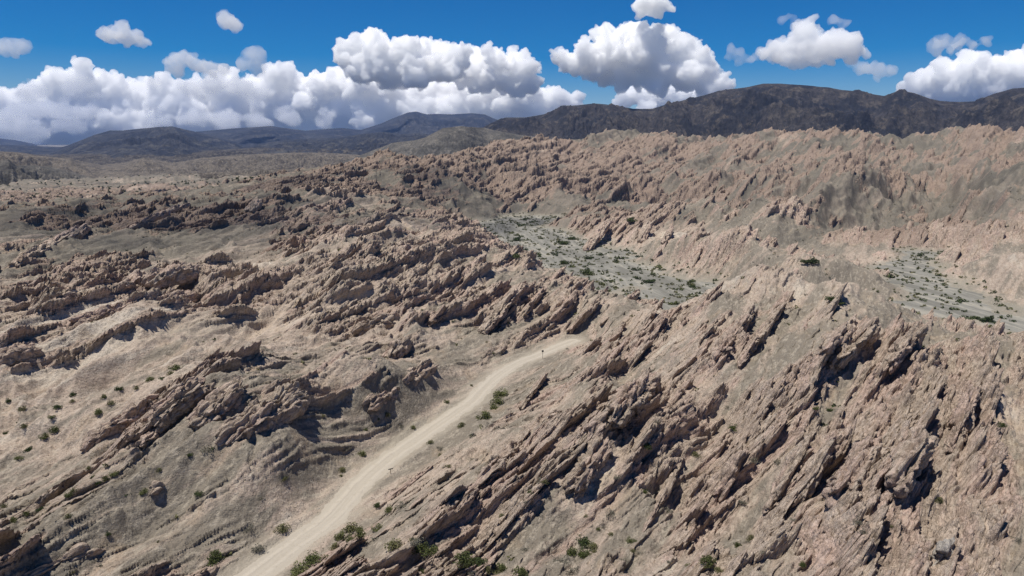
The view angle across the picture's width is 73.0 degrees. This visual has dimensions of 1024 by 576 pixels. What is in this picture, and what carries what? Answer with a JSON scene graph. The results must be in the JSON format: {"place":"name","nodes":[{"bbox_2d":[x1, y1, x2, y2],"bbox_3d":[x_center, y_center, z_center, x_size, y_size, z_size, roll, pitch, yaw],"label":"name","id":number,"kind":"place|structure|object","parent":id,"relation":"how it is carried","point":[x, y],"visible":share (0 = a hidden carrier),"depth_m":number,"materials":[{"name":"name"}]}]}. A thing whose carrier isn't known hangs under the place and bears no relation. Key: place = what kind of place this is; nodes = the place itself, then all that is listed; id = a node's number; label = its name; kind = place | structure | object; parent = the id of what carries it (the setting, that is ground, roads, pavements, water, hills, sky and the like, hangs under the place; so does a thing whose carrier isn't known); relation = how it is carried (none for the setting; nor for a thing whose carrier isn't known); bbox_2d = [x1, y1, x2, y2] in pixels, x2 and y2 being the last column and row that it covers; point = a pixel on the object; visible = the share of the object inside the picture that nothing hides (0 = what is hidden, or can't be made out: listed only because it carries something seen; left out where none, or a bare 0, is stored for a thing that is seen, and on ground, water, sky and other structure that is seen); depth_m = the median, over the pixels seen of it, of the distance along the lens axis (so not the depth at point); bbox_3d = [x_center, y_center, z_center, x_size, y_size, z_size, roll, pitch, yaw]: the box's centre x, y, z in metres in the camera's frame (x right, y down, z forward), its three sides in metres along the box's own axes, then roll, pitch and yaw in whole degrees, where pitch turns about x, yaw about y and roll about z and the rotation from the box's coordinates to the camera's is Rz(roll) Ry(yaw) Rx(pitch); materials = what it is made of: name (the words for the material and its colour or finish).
{"place":"outdoors","nodes":[
{"label":"outdoors","id":0,"kind":"place"},
{"bbox_2d":[0,138,36,145],"bbox_3d":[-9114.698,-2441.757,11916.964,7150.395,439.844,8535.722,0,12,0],"label":"distant mountain","id":1,"kind":"structure","parent":0,"point":[8,142],"depth_m":11057.44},
{"bbox_2d":[0,145,60,154],"bbox_3d":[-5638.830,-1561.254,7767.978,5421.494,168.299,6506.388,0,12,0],"label":"hills","id":2,"kind":"structure","parent":0,"point":[36,150],"depth_m":6715.39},
{"bbox_2d":[0,159,93,184],"bbox_3d":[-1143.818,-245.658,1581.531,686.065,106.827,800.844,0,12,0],"label":"hills","id":3,"kind":"structure","parent":0,"point":[10,171],"depth_m":1499.63,"materials":[{"name":"stone"}]},
{"bbox_2d":[48,126,245,157],"bbox_3d":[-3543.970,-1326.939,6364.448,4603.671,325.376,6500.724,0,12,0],"label":"blue mountain","id":4,"kind":"structure","parent":0,"point":[166,141],"depth_m":4795.58,"materials":[{"name":"stone"}]},
{"bbox_2d":[0,151,358,177],"bbox_3d":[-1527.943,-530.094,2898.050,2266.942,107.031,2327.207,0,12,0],"label":"tan hills","id":5,"kind":"structure","parent":0,"point":[143,166],"depth_m":2591.73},
{"bbox_2d":[37,147,361,164],"bbox_3d":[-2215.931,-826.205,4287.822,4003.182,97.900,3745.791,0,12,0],"label":"grey hills","id":6,"kind":"structure","parent":0,"point":[100,159],"depth_m":3813.56,"materials":[{"name":"stone"}]},
{"bbox_2d":[166,168,294,178],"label":"hills","id":7,"kind":"structure","parent":0,"point":[247,172],"depth_m":1591.69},
{"bbox_2d":[243,132,430,154],"bbox_3d":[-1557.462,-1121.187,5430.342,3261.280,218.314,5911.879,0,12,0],"label":"range","id":8,"kind":"structure","parent":0,"point":[366,142],"depth_m":4841.77,"materials":[{"name":"stone"}]},
{"bbox_2d":[198,112,496,146],"bbox_3d":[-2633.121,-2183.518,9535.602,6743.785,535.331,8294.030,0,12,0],"label":"range","id":9,"kind":"structure","parent":0,"point":[411,122],"depth_m":8671.88,"materials":[{"name":"stone"}]},
{"bbox_2d":[233,339,580,575],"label":"road","id":10,"kind":"structure","parent":0,"point":[334,514],"depth_m":112.84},
{"bbox_2d":[342,126,551,163],"bbox_3d":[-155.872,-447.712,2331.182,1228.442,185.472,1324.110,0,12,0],"label":"foothills","id":11,"kind":"structure","parent":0,"point":[450,140],"depth_m":2096.18,"materials":[{"name":"stone"}]},
{"bbox_2d":[0,123,1023,575],"bbox_3d":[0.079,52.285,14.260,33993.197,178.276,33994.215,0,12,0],"label":"terrain","id":12,"kind":"structure","parent":0,"point":[278,273],"depth_m":148.78,"materials":[{"name":"stone"}]},
{"bbox_2d":[0,342,43,365],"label":"rock outcrop","id":13,"kind":"object","parent":12,"relation":"on","point":[25,353],"visible":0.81,"depth_m":160.89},
{"bbox_2d":[38,432,48,439],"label":"shrub","id":14,"kind":"object","parent":12,"relation":"on","point":[45,436],"visible":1,"depth_m":127.13,"materials":[{"name":"green plant"}]},
{"bbox_2d":[8,223,91,267],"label":"rock outcrop","id":15,"kind":"object","parent":12,"relation":"on","point":[74,232],"visible":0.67,"depth_m":296.14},
{"bbox_2d":[48,426,58,432],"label":"shrub","id":16,"kind":"object","parent":12,"relation":"on","point":[53,429],"visible":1,"depth_m":128.45,"materials":[{"name":"green plant"}]},
{"bbox_2d":[23,542,105,575],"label":"rock outcrop","id":17,"kind":"object","parent":12,"relation":"on","point":[77,551],"visible":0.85,"depth_m":86.72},
{"bbox_2d":[79,393,158,453],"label":"rock outcrop","id":18,"kind":"object","parent":12,"relation":"on","point":[93,437],"visible":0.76,"depth_m":120.48,"materials":[{"name":"stone"}]},
{"bbox_2d":[118,269,147,289],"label":"rock outcrop","id":19,"kind":"object","parent":12,"relation":"on","point":[136,276],"visible":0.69,"depth_m":205.27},
{"bbox_2d":[69,289,198,326],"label":"rock outcrop","id":20,"kind":"object","parent":12,"relation":"on","point":[102,312],"visible":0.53,"depth_m":185.79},
{"bbox_2d":[0,173,270,199],"bbox_3d":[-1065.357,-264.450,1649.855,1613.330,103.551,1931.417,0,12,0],"label":"plain scrub","id":21,"kind":"object","parent":12,"relation":"on","point":[123,186],"visible":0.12,"depth_m":1235.41,"materials":[{"name":"green plant"}]},
{"bbox_2d":[130,431,158,450],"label":"rock outcrop","id":22,"kind":"object","parent":12,"relation":"on","point":[144,439],"visible":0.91,"depth_m":105.78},
{"bbox_2d":[147,480,164,496],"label":"rock outcrop","id":23,"kind":"object","parent":12,"relation":"on","point":[156,486],"visible":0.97,"depth_m":96.69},
{"bbox_2d":[128,202,190,228],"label":"rock outcrop","id":24,"kind":"object","parent":12,"relation":"on","point":[162,214],"visible":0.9,"depth_m":372.30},
{"bbox_2d":[141,262,199,290],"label":"rock outcrop","id":25,"kind":"object","parent":12,"relation":"on","point":[174,274],"visible":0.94,"depth_m":205.78,"materials":[{"name":"stone"}]},
{"bbox_2d":[168,364,179,369],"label":"shrub","id":26,"kind":"object","parent":12,"relation":"on","point":[175,367],"visible":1,"depth_m":139.78,"materials":[{"name":"green plant"}]},
{"bbox_2d":[145,376,214,433],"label":"rock outcrop","id":27,"kind":"object","parent":12,"relation":"on","point":[169,411],"visible":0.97,"depth_m":109.37,"materials":[{"name":"stone"}]},
{"bbox_2d":[193,490,204,496],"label":"shrub","id":28,"kind":"object","parent":12,"relation":"on","point":[198,493],"visible":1,"depth_m":98.28,"materials":[{"name":"green plant"}]},
{"bbox_2d":[200,444,211,452],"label":"shrub","id":29,"kind":"object","parent":12,"relation":"on","point":[207,450],"visible":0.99,"depth_m":102.29,"materials":[{"name":"grey plant"}]},
{"bbox_2d":[205,549,224,566],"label":"shrub","id":30,"kind":"object","parent":12,"relation":"on","point":[213,558],"visible":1,"depth_m":90.48,"materials":[{"name":"green plant"}]},
{"bbox_2d":[186,376,248,430],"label":"rock outcrop","id":31,"kind":"object","parent":12,"relation":"on","point":[217,403],"visible":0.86,"depth_m":107.36,"materials":[{"name":"stone"}]},
{"bbox_2d":[244,196,262,212],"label":"rock outcrop","id":32,"kind":"object","parent":12,"relation":"on","point":[255,204],"visible":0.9,"depth_m":392.21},
{"bbox_2d":[251,543,266,551],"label":"shrub","id":33,"kind":"object","parent":12,"relation":"on","point":[257,548],"visible":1,"depth_m":93.19,"materials":[{"name":"grey plant"}]},
{"bbox_2d":[214,381,310,446],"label":"rock outcrop","id":34,"kind":"object","parent":12,"relation":"on","point":[287,403],"visible":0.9,"depth_m":108.01,"materials":[{"name":"stone"}]},
{"bbox_2d":[273,522,290,533],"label":"shrub","id":35,"kind":"object","parent":12,"relation":"on","point":[280,527],"visible":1,"depth_m":97.55,"materials":[{"name":"green plant"}]},
{"bbox_2d":[288,560,309,575],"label":"shrub","id":36,"kind":"object","parent":12,"relation":"on","point":[298,571],"visible":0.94,"depth_m":87.84,"materials":[{"name":"green plant"}]},
{"bbox_2d":[303,550,327,565],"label":"shrub","id":37,"kind":"object","parent":12,"relation":"on","point":[311,559],"visible":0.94,"depth_m":89.51,"materials":[{"name":"green plant"}]},
{"bbox_2d":[334,531,344,540],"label":"shrub","id":38,"kind":"object","parent":12,"relation":"on","point":[341,535],"visible":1,"depth_m":95.79,"materials":[{"name":"green plant"}]},
{"bbox_2d":[341,522,357,533],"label":"shrub","id":39,"kind":"object","parent":12,"relation":"on","point":[351,527],"visible":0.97,"depth_m":98.11,"materials":[{"name":"green plant"}]},
{"bbox_2d":[345,533,354,541],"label":"shrub","id":40,"kind":"object","parent":12,"relation":"on","point":[350,538],"visible":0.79,"depth_m":91.75,"materials":[{"name":"green plant"}]},
{"bbox_2d":[356,529,366,538],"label":"shrub","id":41,"kind":"object","parent":12,"relation":"on","point":[360,533],"visible":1,"depth_m":90.36,"materials":[{"name":"green plant"}]},
{"bbox_2d":[351,312,393,336],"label":"rock outcrop","id":42,"kind":"object","parent":12,"relation":"on","point":[363,327],"visible":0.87,"depth_m":181.48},
{"bbox_2d":[371,523,382,531],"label":"shrub","id":43,"kind":"object","parent":12,"relation":"on","point":[374,528],"visible":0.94,"depth_m":95.94,"materials":[{"name":"green plant"}]},
{"bbox_2d":[385,504,395,512],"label":"shrub","id":44,"kind":"object","parent":12,"relation":"on","point":[387,509],"visible":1,"depth_m":100.65,"materials":[{"name":"green plant"}]},
{"bbox_2d":[384,538,402,551],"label":"shrub","id":45,"kind":"object","parent":12,"relation":"on","point":[393,545],"visible":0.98,"depth_m":86.07,"materials":[{"name":"green plant"}]},
{"bbox_2d":[382,335,412,358],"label":"rock outcrop","id":46,"kind":"object","parent":12,"relation":"on","point":[399,349],"visible":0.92,"depth_m":157.42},
{"bbox_2d":[362,358,438,413],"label":"rock outcrop","id":47,"kind":"object","parent":12,"relation":"on","point":[426,368],"visible":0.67,"depth_m":137.86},
{"bbox_2d":[409,537,423,546],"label":"shrub","id":48,"kind":"object","parent":12,"relation":"on","point":[416,542],"visible":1,"depth_m":83.77,"materials":[{"name":"plant"}]},
{"bbox_2d":[411,540,429,558],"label":"shrub","id":49,"kind":"object","parent":12,"relation":"on","point":[424,547],"visible":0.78,"depth_m":86.05,"materials":[{"name":"green plant"}]},
{"bbox_2d":[427,544,438,555],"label":"shrub","id":50,"kind":"object","parent":12,"relation":"on","point":[433,549],"visible":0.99,"depth_m":85.99,"materials":[{"name":"green plant"}]},
{"bbox_2d":[424,283,485,326],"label":"rock outcrop","id":51,"kind":"object","parent":12,"relation":"on","point":[437,316],"visible":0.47,"depth_m":189.78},
{"bbox_2d":[453,550,474,567],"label":"shrub","id":52,"kind":"object","parent":12,"relation":"on","point":[463,559],"visible":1,"depth_m":80.15,"materials":[{"name":"green plant"}]},
{"bbox_2d":[458,483,478,500],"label":"rock outcrop","id":53,"kind":"object","parent":12,"relation":"on","point":[472,487],"visible":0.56,"depth_m":93.76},
{"bbox_2d":[453,253,486,284],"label":"rock outcrop","id":54,"kind":"object","parent":12,"relation":"on","point":[479,258],"visible":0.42,"depth_m":242.02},
{"bbox_2d":[471,557,487,567],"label":"shrub","id":55,"kind":"object","parent":12,"relation":"on","point":[478,561],"visible":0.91,"depth_m":82.65,"materials":[{"name":"green plant"}]},
{"bbox_2d":[476,410,491,419],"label":"shrub","id":56,"kind":"object","parent":12,"relation":"on","point":[485,415],"visible":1,"depth_m":133.19,"materials":[{"name":"green plant"}]},
{"bbox_2d":[490,396,503,405],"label":"shrub","id":57,"kind":"object","parent":12,"relation":"on","point":[500,402],"visible":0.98,"depth_m":143.78,"materials":[{"name":"green plant"}]},
{"bbox_2d":[492,388,507,398],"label":"shrub","id":58,"kind":"object","parent":12,"relation":"on","point":[502,393],"visible":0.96,"depth_m":149.27,"materials":[{"name":"green plant"}]},
{"bbox_2d":[493,562,507,573],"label":"shrub","id":59,"kind":"object","parent":12,"relation":"on","point":[500,567],"visible":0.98,"depth_m":83.38,"materials":[{"name":"green plant"}]},
{"bbox_2d":[477,282,526,334],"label":"rock outcrop","id":60,"kind":"object","parent":12,"relation":"on","point":[496,316],"visible":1,"depth_m":192.87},
{"bbox_2d":[16,135,1011,495],"bbox_3d":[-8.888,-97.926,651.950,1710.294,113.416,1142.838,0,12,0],"label":"slope scrub","id":61,"kind":"object","parent":12,"relation":"on","point":[554,271],"visible":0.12,"depth_m":180.26,"materials":[{"name":"green plant"}]},
{"bbox_2d":[16,137,1018,574],"bbox_3d":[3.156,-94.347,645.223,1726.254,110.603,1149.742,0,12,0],"label":"slope scrub","id":62,"kind":"object","parent":12,"relation":"on","point":[488,333],"visible":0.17,"depth_m":152.65,"materials":[{"name":"green plant"}]},
{"bbox_2d":[475,409,562,485],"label":"rock outcrop","id":63,"kind":"object","parent":12,"relation":"on","point":[503,455],"visible":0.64,"depth_m":103.90,"materials":[{"name":"stone"}]},
{"bbox_2d":[511,566,528,575],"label":"shrub","id":64,"kind":"object","parent":12,"relation":"on","point":[521,571],"visible":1,"depth_m":78.65,"materials":[{"name":"green plant"}]},
{"bbox_2d":[519,286,546,317],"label":"rock outcrop","id":65,"kind":"object","parent":12,"relation":"on","point":[533,301],"visible":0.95,"depth_m":207.43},
{"bbox_2d":[519,372,547,409],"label":"rock outcrop","id":66,"kind":"object","parent":12,"relation":"on","point":[536,386],"visible":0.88,"depth_m":140.68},
{"bbox_2d":[77,135,1017,567],"bbox_3d":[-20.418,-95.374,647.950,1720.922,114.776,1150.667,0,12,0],"label":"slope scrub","id":67,"kind":"object","parent":12,"relation":"on","point":[617,377],"visible":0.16,"depth_m":160.45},
{"bbox_2d":[553,554,569,563],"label":"shrub","id":68,"kind":"object","parent":12,"relation":"on","point":[562,560],"visible":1,"depth_m":83.53,"materials":[{"name":"grey plant"}]},
{"bbox_2d":[566,547,577,556],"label":"shrub","id":69,"kind":"object","parent":12,"relation":"on","point":[573,552],"visible":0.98,"depth_m":86.58,"materials":[{"name":"green plant"}]},
{"bbox_2d":[565,566,579,575],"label":"shrub","id":70,"kind":"object","parent":12,"relation":"on","point":[572,572],"visible":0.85,"depth_m":81.03,"materials":[{"name":"grey plant"}]},
{"bbox_2d":[566,297,600,333],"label":"rock outcrop","id":71,"kind":"object","parent":12,"relation":"on","point":[583,316],"visible":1,"depth_m":197.52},
{"bbox_2d":[576,534,590,548],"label":"shrub","id":72,"kind":"object","parent":12,"relation":"on","point":[583,541],"visible":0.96,"depth_m":88.24,"materials":[{"name":"green plant"}]},
{"bbox_2d":[577,548,593,558],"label":"shrub","id":73,"kind":"object","parent":12,"relation":"on","point":[581,553],"visible":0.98,"depth_m":86.17,"materials":[{"name":"green plant"}]},
{"bbox_2d":[561,434,614,499],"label":"rock outcrop","id":74,"kind":"object","parent":12,"relation":"on","point":[591,459],"visible":0.95,"depth_m":95.25,"materials":[{"name":"stone"}]},
{"bbox_2d":[588,542,597,549],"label":"shrub","id":75,"kind":"object","parent":12,"relation":"on","point":[594,545],"visible":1,"depth_m":86.90,"materials":[{"name":"green plant"}]},
{"bbox_2d":[580,411,607,441],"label":"rock outcrop","id":76,"kind":"object","parent":12,"relation":"on","point":[595,426],"visible":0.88,"depth_m":99.03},
{"bbox_2d":[599,289,640,325],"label":"rock outcrop","id":77,"kind":"object","parent":12,"relation":"on","point":[635,295],"visible":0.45,"depth_m":265.52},
{"bbox_2d":[605,368,661,428],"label":"rock outcrop","id":78,"kind":"object","parent":12,"relation":"on","point":[634,396],"visible":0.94,"depth_m":106.77,"materials":[{"name":"stone"}]},
{"bbox_2d":[637,220,651,242],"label":"rock outcrop","id":79,"kind":"object","parent":12,"relation":"on","point":[644,231],"visible":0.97,"depth_m":486.15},
{"bbox_2d":[637,303,659,333],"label":"rock outcrop","id":80,"kind":"object","parent":12,"relation":"on","point":[649,318],"visible":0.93,"depth_m":167.48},
{"bbox_2d":[644,443,652,449],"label":"shrub","id":81,"kind":"object","parent":12,"relation":"on","point":[647,446],"visible":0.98,"depth_m":99.69,"materials":[{"name":"green plant"}]},
{"bbox_2d":[642,455,684,531],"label":"rock outcrop","id":82,"kind":"object","parent":12,"relation":"on","point":[662,496],"visible":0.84,"depth_m":95.36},
{"bbox_2d":[661,225,673,244],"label":"rock outcrop","id":83,"kind":"object","parent":12,"relation":"on","point":[667,235],"visible":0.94,"depth_m":448.93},
{"bbox_2d":[699,555,715,567],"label":"shrub","id":84,"kind":"object","parent":12,"relation":"on","point":[708,559],"visible":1,"depth_m":74.88,"materials":[{"name":"green plant"}]},
{"bbox_2d":[713,566,723,572],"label":"shrub","id":85,"kind":"object","parent":12,"relation":"on","point":[717,568],"visible":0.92,"depth_m":74.73,"materials":[{"name":"green plant"}]},
{"bbox_2d":[712,449,747,502],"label":"rock outcrop","id":86,"kind":"object","parent":12,"relation":"on","point":[730,470],"visible":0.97,"depth_m":96.91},
{"bbox_2d":[708,303,754,367],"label":"rock outcrop","id":87,"kind":"object","parent":12,"relation":"on","point":[729,339],"visible":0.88,"depth_m":135.03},
{"bbox_2d":[480,215,1023,331],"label":"river bed","id":88,"kind":"object","parent":12,"relation":"in","point":[975,308],"visible":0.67,"depth_m":378.89,"materials":[{"name":"gravel"}]},
{"bbox_2d":[557,240,570,244],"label":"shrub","id":89,"kind":"object","parent":88,"relation":"on","point":[562,242],"visible":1,"depth_m":500.32,"materials":[{"name":"green plant"}]},
{"bbox_2d":[579,267,594,275],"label":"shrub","id":90,"kind":"object","parent":88,"relation":"on","point":[588,271],"visible":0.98,"depth_m":390.14,"materials":[{"name":"green plant"}]},
{"bbox_2d":[582,221,610,250],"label":"rock outcrop","id":91,"kind":"object","parent":88,"relation":"on","point":[601,230],"visible":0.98,"depth_m":489.51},
{"bbox_2d":[470,211,1016,333],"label":"bed scrub","id":92,"kind":"object","parent":88,"relation":"on","point":[689,295],"visible":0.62,"depth_m":382.74,"materials":[{"name":"green plant"}]},
{"bbox_2d":[961,315,980,319],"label":"shrub","id":93,"kind":"object","parent":88,"relation":"on","point":[973,317],"visible":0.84,"depth_m":274.32,"materials":[{"name":"green plant"}]},
{"bbox_2d":[979,316,995,322],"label":"shrub","id":94,"kind":"object","parent":88,"relation":"on","point":[986,319],"visible":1,"depth_m":269.77,"materials":[{"name":"green plant"}]},
{"bbox_2d":[737,302,786,368],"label":"rock outcrop","id":95,"kind":"object","parent":12,"relation":"on","point":[749,347],"visible":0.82,"depth_m":134.06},
{"bbox_2d":[762,433,813,514],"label":"rock outcrop","id":96,"kind":"object","parent":12,"relation":"on","point":[798,456],"visible":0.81,"depth_m":91.40,"materials":[{"name":"stone"}]},
{"bbox_2d":[791,438,833,506],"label":"rock outcrop","id":97,"kind":"object","parent":12,"relation":"on","point":[816,462],"visible":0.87,"depth_m":87.15,"materials":[{"name":"stone"}]},
{"bbox_2d":[808,256,819,263],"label":"tree","id":98,"kind":"object","parent":12,"relation":"on","point":[814,260],"visible":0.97,"depth_m":328.63,"materials":[{"name":"green plant"}]},
{"bbox_2d":[811,321,847,362],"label":"rock outcrop","id":99,"kind":"object","parent":12,"relation":"on","point":[829,343],"visible":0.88,"depth_m":113.65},
{"bbox_2d":[824,296,841,300],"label":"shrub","id":100,"kind":"object","parent":12,"relation":"on","point":[831,298],"visible":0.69,"depth_m":144.50,"materials":[{"name":"green plant"}]},
{"bbox_2d":[826,316,880,375],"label":"rock outcrop","id":101,"kind":"object","parent":12,"relation":"on","point":[866,335],"visible":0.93,"depth_m":117.38,"materials":[{"name":"stone"}]},
{"bbox_2d":[821,436,889,508],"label":"rock outcrop","id":102,"kind":"object","parent":12,"relation":"on","point":[864,455],"visible":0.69,"depth_m":83.15,"materials":[{"name":"stone"}]},
{"bbox_2d":[880,320,928,374],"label":"rock outcrop","id":103,"kind":"object","parent":12,"relation":"on","point":[899,350],"visible":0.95,"depth_m":116.08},
{"bbox_2d":[883,429,938,500],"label":"rock outcrop","id":104,"kind":"object","parent":12,"relation":"on","point":[910,459],"visible":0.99,"depth_m":79.25,"materials":[{"name":"stone"}]},
{"bbox_2d":[929,537,954,565],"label":"rock outcrop","id":105,"kind":"object","parent":12,"relation":"on","point":[944,548],"visible":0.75,"depth_m":69.61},
{"bbox_2d":[942,384,982,453],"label":"rock outcrop","id":106,"kind":"object","parent":12,"relation":"on","point":[961,420],"visible":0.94,"depth_m":95.58,"materials":[{"name":"stone"}]},
{"bbox_2d":[997,422,1007,427],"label":"shrub","id":107,"kind":"object","parent":12,"relation":"on","point":[1002,425],"visible":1,"depth_m":88.86,"materials":[{"name":"green plant"}]},
{"bbox_2d":[0,0,1023,144],"label":"sky","id":108,"kind":"structure","parent":0,"point":[72,71],"materials":[{"name":"blue"}]},
{"bbox_2d":[483,84,1023,139],"bbox_3d":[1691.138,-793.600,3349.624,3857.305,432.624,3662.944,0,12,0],"label":"mountain range","id":109,"kind":"structure","parent":0,"point":[899,113],"depth_m":2970.00,"materials":[{"name":"stone"}]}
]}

